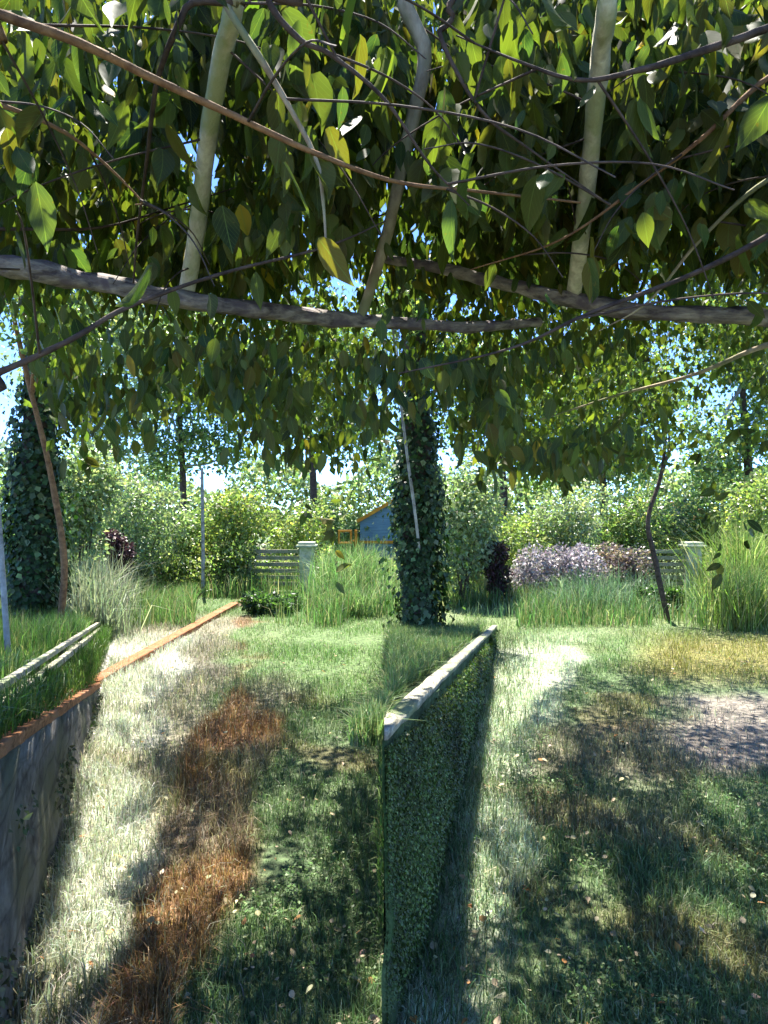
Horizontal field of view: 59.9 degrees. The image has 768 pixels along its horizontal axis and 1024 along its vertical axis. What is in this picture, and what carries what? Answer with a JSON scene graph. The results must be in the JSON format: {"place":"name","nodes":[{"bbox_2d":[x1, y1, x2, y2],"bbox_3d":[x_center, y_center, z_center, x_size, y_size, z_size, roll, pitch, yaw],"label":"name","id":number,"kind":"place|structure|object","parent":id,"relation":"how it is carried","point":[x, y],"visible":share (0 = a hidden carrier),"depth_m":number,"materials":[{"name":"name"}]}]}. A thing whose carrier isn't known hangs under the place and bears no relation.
{"place":"outdoors","nodes":[
{"label":"outdoors","id":0,"kind":"place"},
{"bbox_2d":[275,534,401,618],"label":"tall grass","id":1,"kind":"structure","parent":0,"point":[362,567],"depth_m":11.00,"materials":[{"name":"green plant"}]},
{"bbox_2d":[0,564,723,627],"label":"meadow grass","id":2,"kind":"structure","parent":0,"point":[180,601],"depth_m":9.96,"materials":[{"name":"green plant"}]},
{"bbox_2d":[0,0,767,513],"label":"sky","id":3,"kind":"structure","parent":0,"point":[211,482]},
{"bbox_2d":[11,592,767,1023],"bbox_3d":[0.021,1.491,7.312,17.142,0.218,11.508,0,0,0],"label":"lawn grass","id":4,"kind":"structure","parent":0,"point":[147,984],"depth_m":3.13,"materials":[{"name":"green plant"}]},
{"bbox_2d":[15,514,767,1023],"bbox_3d":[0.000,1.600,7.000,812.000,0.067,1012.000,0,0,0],"label":"ground","id":5,"kind":"structure","parent":0,"point":[741,706],"depth_m":4.12,"materials":[{"name":"green plant"}]},
{"bbox_2d":[0,456,67,585],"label":"shrub","id":6,"kind":"object","parent":5,"relation":"on","point":[5,507],"visible":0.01,"depth_m":11.79,"materials":[{"name":"green plant"}]},
{"bbox_2d":[0,289,95,620],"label":"ivy trunk","id":7,"kind":"object","parent":5,"relation":"on","point":[33,542],"visible":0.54,"depth_m":8.37,"materials":[{"name":"green plant"}]},
{"bbox_2d":[0,621,103,1023],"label":"garden wall","id":8,"kind":"structure","parent":5,"relation":"on","point":[40,757],"depth_m":2.56,"materials":[{"name":"stone"}]},
{"bbox_2d":[0,620,122,737],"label":"bank","id":9,"kind":"object","parent":5,"relation":"on","point":[72,645],"depth_m":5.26,"materials":[{"name":"green plant"}]},
{"bbox_2d":[0,505,10,652],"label":"garden pole","id":10,"kind":"object","parent":9,"relation":"on","point":[5,615],"visible":0.64,"depth_m":4.59,"materials":[{"name":"grey metal"}]},
{"bbox_2d":[0,600,105,687],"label":"bank grass","id":11,"kind":"structure","parent":9,"relation":"on","point":[36,636],"depth_m":5.19,"materials":[{"name":"green plant"}]},
{"bbox_2d":[0,285,105,619],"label":"sapling","id":12,"kind":"object","parent":9,"relation":"on","point":[29,379],"visible":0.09,"depth_m":7.97,"materials":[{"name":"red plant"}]},
{"bbox_2d":[14,435,127,583],"bbox_3d":[-4.859,0.205,10.487,1.618,2.838,1.602,0,0,0],"label":"shrub","id":13,"kind":"object","parent":5,"relation":"on","point":[97,488],"visible":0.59,"depth_m":10.32,"materials":[{"name":"green plant"}]},
{"bbox_2d":[0,246,178,558],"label":"background tree","id":14,"kind":"object","parent":5,"relation":"on","point":[126,451],"visible":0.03,"depth_m":14.89,"materials":[{"name":"green plant"}]},
{"bbox_2d":[11,542,175,638],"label":"tall grass","id":15,"kind":"structure","parent":5,"relation":"on","point":[108,598],"depth_m":8.72,"materials":[{"name":"green plant"}]},
{"bbox_2d":[96,528,136,588],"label":"shrub","id":16,"kind":"object","parent":5,"relation":"on","point":[118,542],"visible":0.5,"depth_m":11.52,"materials":[{"name":"purple plant"}]},
{"bbox_2d":[92,469,197,586],"bbox_3d":[-4.792,0.375,13.172,2.318,2.513,2.210,0,0,0],"label":"shrub","id":17,"kind":"object","parent":5,"relation":"on","point":[129,518],"visible":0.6,"depth_m":12.80,"materials":[{"name":"green plant"}]},
{"bbox_2d":[92,602,238,685],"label":"edging beam","id":18,"kind":"structure","parent":5,"relation":"on","point":[147,651],"depth_m":7.82,"materials":[{"name":"brown wood"}]},
{"bbox_2d":[11,652,341,1023],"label":"wall foot grass","id":19,"kind":"structure","parent":5,"relation":"on","point":[50,990],"depth_m":2.78,"materials":[{"name":"plant"}]},
{"bbox_2d":[160,507,215,580],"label":"shrub","id":20,"kind":"object","parent":5,"relation":"on","point":[194,531],"visible":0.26,"depth_m":13.73,"materials":[{"name":"green plant"}]},
{"bbox_2d":[118,299,258,523],"bbox_3d":[-6.676,-3.110,21.834,5.753,9.631,4.115,0,0,0],"label":"background tree","id":21,"kind":"object","parent":5,"relation":"on","point":[181,438],"visible":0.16,"depth_m":21.77,"materials":[{"name":"green plant"}]},
{"bbox_2d":[201,468,204,592],"bbox_3d":[-3.394,0.412,12.500,0.085,2.474,0.073,0,0,0],"label":"garden pole","id":22,"kind":"object","parent":5,"relation":"on","point":[202,534],"visible":0.93,"depth_m":12.47,"materials":[{"name":"grey metal"}]},
{"bbox_2d":[187,484,275,583],"bbox_3d":[-3.098,0.532,13.484,1.844,2.199,1.444,0,0,32],"label":"shrub","id":23,"kind":"object","parent":5,"relation":"on","point":[236,527],"visible":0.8,"depth_m":13.24,"materials":[{"name":"green plant"}]},
{"bbox_2d":[214,541,259,580],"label":"shrub","id":24,"kind":"object","parent":5,"relation":"on","point":[240,565],"visible":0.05,"depth_m":13.70,"materials":[{"name":"green plant"}]},
{"bbox_2d":[237,586,303,616],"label":"shrub","id":25,"kind":"object","parent":5,"relation":"on","point":[257,602],"visible":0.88,"depth_m":10.25,"materials":[{"name":"green plant"}]},
{"bbox_2d":[248,549,298,585],"bbox_3d":[-2.217,1.195,13.400,1.020,0.910,0.080,0,0,0],"label":"slat fence","id":26,"kind":"object","parent":5,"relation":"on","point":[277,563],"visible":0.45,"depth_m":13.38,"materials":[{"name":"grey wood"}]},
{"bbox_2d":[260,498,335,568],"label":"shrub","id":27,"kind":"object","parent":5,"relation":"on","point":[296,534],"visible":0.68,"depth_m":14.72,"materials":[{"name":"green plant"}]},
{"bbox_2d":[296,542,317,591],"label":"fence pillar","id":28,"kind":"structure","parent":5,"relation":"on","point":[307,546],"depth_m":13.26,"materials":[{"name":"white concrete"}]},
{"bbox_2d":[234,277,400,539],"bbox_3d":[-2.107,-2.400,18.893,5.604,8.214,3.695,0,0,0],"label":"background tree","id":29,"kind":"object","parent":5,"relation":"on","point":[372,447],"visible":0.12,"depth_m":18.72,"materials":[{"name":"green plant"}]},
{"bbox_2d":[298,497,369,559],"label":"shrub","id":30,"kind":"object","parent":5,"relation":"on","point":[346,535],"visible":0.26,"depth_m":17.09,"materials":[{"name":"green plant"}]},
{"bbox_2d":[338,530,356,555],"bbox_3d":[-0.817,1.027,15.000,0.435,1.245,0.060,0,0,0],"label":"open frame","id":31,"kind":"object","parent":5,"relation":"on","point":[350,531],"visible":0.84,"depth_m":14.98,"materials":[{"name":"orange paint"}]},
{"bbox_2d":[8,528,722,591],"bbox_3d":[-0.030,0.933,13.850,19.477,1.466,2.871,0,0,0],"label":"thicket","id":32,"kind":"object","parent":5,"relation":"on","point":[196,566],"visible":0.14,"depth_m":12.91,"materials":[{"name":"green plant"}]},
{"bbox_2d":[354,623,390,944],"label":"bed edge grass","id":33,"kind":"structure","parent":5,"relation":"on","point":[380,861],"depth_m":2.58,"materials":[{"name":"green plant"}]},
{"bbox_2d":[0,0,746,593],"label":"overhanging tree","id":34,"kind":"object","parent":5,"relation":"on","point":[58,134],"visible":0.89,"depth_m":2.07,"materials":[{"name":"green plant"}]},
{"bbox_2d":[356,499,398,562],"bbox_3d":[0.131,0.620,17.705,1.686,1.960,1.590,0,0,0],"label":"garden hut","id":35,"kind":"object","parent":5,"relation":"on","point":[368,520],"visible":0.17,"depth_m":17.00,"materials":[{"name":"blue paint"}]},
{"bbox_2d":[0,439,767,552],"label":"hedgerow","id":36,"kind":"object","parent":5,"relation":"on","point":[356,488],"visible":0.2,"depth_m":25.85,"materials":[{"name":"green plant"}]},
{"bbox_2d":[8,616,767,1023],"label":"leaf litter","id":37,"kind":"object","parent":5,"relation":"on","point":[494,980],"visible":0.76,"depth_m":2.52,"materials":[{"name":"brown plant"}]},
{"bbox_2d":[306,617,488,745],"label":"grass","id":38,"kind":"structure","parent":5,"relation":"on","point":[414,655],"depth_m":3.61,"materials":[{"name":"green plant"}]},
{"bbox_2d":[55,0,767,590],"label":"overhanging tree","id":39,"kind":"object","parent":5,"relation":"on","point":[643,82],"visible":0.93,"depth_m":2.18,"materials":[{"name":"green plant"}]},
{"bbox_2d":[372,237,470,628],"bbox_3d":[0.480,-0.898,9.050,1.399,5.412,1.492,0,0,0],"label":"ivy trunk","id":40,"kind":"object","parent":5,"relation":"on","point":[417,601],"visible":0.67,"depth_m":8.77,"materials":[{"name":"green plant"}]},
{"bbox_2d":[356,274,427,548],"bbox_3d":[0.121,-1.146,8.483,1.009,3.868,1.087,0,0,0],"label":"sapling","id":41,"kind":"object","parent":40,"relation":"attached to","point":[382,303],"visible":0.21,"depth_m":8.49,"materials":[{"name":"green plant"}]},
{"bbox_2d":[381,625,500,1023],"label":"garden wall","id":42,"kind":"structure","parent":5,"relation":"on","point":[424,768],"depth_m":2.44,"materials":[{"name":"plant"}]},
{"bbox_2d":[171,627,767,1023],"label":"lawn weeds","id":43,"kind":"object","parent":5,"relation":"on","point":[336,952],"visible":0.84,"depth_m":2.64,"materials":[{"name":"green plant"}]},
{"bbox_2d":[433,446,509,602],"bbox_3d":[1.442,0.246,11.587,1.499,2.759,1.642,0,0,0],"label":"shrub","id":44,"kind":"object","parent":5,"relation":"on","point":[479,531],"visible":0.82,"depth_m":11.27,"materials":[{"name":"green plant"}]},
{"bbox_2d":[483,470,487,591],"bbox_3d":[1.826,0.459,11.999,0.098,2.430,0.086,0,0,19],"label":"garden pole","id":45,"kind":"object","parent":5,"relation":"on","point":[486,580],"visible":0.12,"depth_m":11.97,"materials":[{"name":"grey metal"}]},
{"bbox_2d":[479,540,513,601],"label":"shrub","id":46,"kind":"object","parent":5,"relation":"on","point":[495,574],"visible":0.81,"depth_m":11.33,"materials":[{"name":"purple plant"}]},
{"bbox_2d":[464,498,556,585],"bbox_3d":[2.402,0.626,13.635,2.092,2.021,2.239,0,0,0],"label":"shrub","id":47,"kind":"object","parent":5,"relation":"on","point":[506,528],"visible":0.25,"depth_m":13.08,"materials":[{"name":"green plant"}]},
{"bbox_2d":[430,298,606,532],"bbox_3d":[3.443,-2.058,18.006,5.724,7.531,3.491,0,0,0],"label":"background tree","id":48,"kind":"object","parent":5,"relation":"on","point":[468,446],"visible":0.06,"depth_m":17.77,"materials":[{"name":"green plant"}]},
{"bbox_2d":[398,624,692,1023],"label":"wall foot grass","id":49,"kind":"structure","parent":5,"relation":"on","point":[445,922],"depth_m":2.83,"materials":[{"name":"green plant"}]},
{"bbox_2d":[506,541,608,594],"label":"shrub","id":50,"kind":"object","parent":5,"relation":"on","point":[570,559],"visible":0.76,"depth_m":11.50,"materials":[{"name":"purple plant"}]},
{"bbox_2d":[518,478,617,580],"bbox_3d":[3.862,0.449,13.960,2.259,2.388,1.871,0,0,0],"label":"shrub","id":51,"kind":"object","parent":5,"relation":"on","point":[576,510],"visible":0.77,"depth_m":13.59,"materials":[{"name":"green plant"}]},
{"bbox_2d":[528,316,703,565],"bbox_3d":[5.912,-1.631,16.912,4.546,6.677,3.168,0,0,0],"label":"background tree","id":52,"kind":"object","parent":5,"relation":"on","point":[633,476],"visible":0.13,"depth_m":16.68,"materials":[{"name":"green plant"}]},
{"bbox_2d":[591,540,653,591],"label":"shrub","id":53,"kind":"object","parent":5,"relation":"on","point":[626,559],"visible":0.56,"depth_m":11.65,"materials":[{"name":"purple plant"}]},
{"bbox_2d":[585,487,678,573],"bbox_3d":[5.225,0.550,14.490,1.578,2.168,2.230,0,0,-28],"label":"shrub","id":54,"kind":"object","parent":5,"relation":"on","point":[621,525],"visible":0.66,"depth_m":14.13,"materials":[{"name":"green plant"}]},
{"bbox_2d":[623,583,688,613],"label":"shrub","id":55,"kind":"object","parent":5,"relation":"on","point":[640,590],"visible":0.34,"depth_m":10.47,"materials":[{"name":"green plant"}]},
{"bbox_2d":[633,549,683,585],"bbox_3d":[5.518,1.195,13.400,1.020,0.910,0.080,0,0,0],"label":"slat fence","id":56,"kind":"object","parent":5,"relation":"on","point":[670,564],"visible":0.3,"depth_m":13.38,"materials":[{"name":"grey wood"}]},
{"bbox_2d":[631,499,706,579],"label":"shrub","id":57,"kind":"object","parent":5,"relation":"on","point":[677,526],"visible":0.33,"depth_m":14.87,"materials":[{"name":"green plant"}]},
{"bbox_2d":[607,345,743,620],"bbox_3d":[4.358,-0.282,9.991,1.952,4.344,1.572,0,0,0],"label":"sapling","id":58,"kind":"object","parent":5,"relation":"on","point":[685,415],"visible":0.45,"depth_m":9.78,"materials":[{"name":"green plant"}]},
{"bbox_2d":[678,542,706,591],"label":"fence pillar","id":59,"kind":"structure","parent":5,"relation":"on","point":[689,545],"depth_m":13.26,"materials":[{"name":"white concrete"}]},
{"bbox_2d":[676,467,750,563],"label":"shrub","id":60,"kind":"object","parent":5,"relation":"on","point":[703,502],"visible":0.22,"depth_m":15.00,"materials":[{"name":"green plant"}]},
{"bbox_2d":[669,279,767,497],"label":"background tree","id":61,"kind":"object","parent":5,"relation":"on","point":[742,402],"visible":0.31,"depth_m":15.87,"materials":[{"name":"green plant"}]},
{"bbox_2d":[711,466,767,559],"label":"shrub","id":62,"kind":"object","parent":5,"relation":"on","point":[754,500],"visible":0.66,"depth_m":13.25,"materials":[{"name":"green plant"}]},
{"bbox_2d":[452,556,714,618],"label":"tall grass","id":63,"kind":"structure","parent":0,"point":[624,586],"depth_m":10.67,"materials":[{"name":"green plant"}]},
{"bbox_2d":[596,508,767,632],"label":"tall grass","id":64,"kind":"structure","parent":0,"point":[739,600],"depth_m":9.27,"materials":[{"name":"green plant"}]}
]}

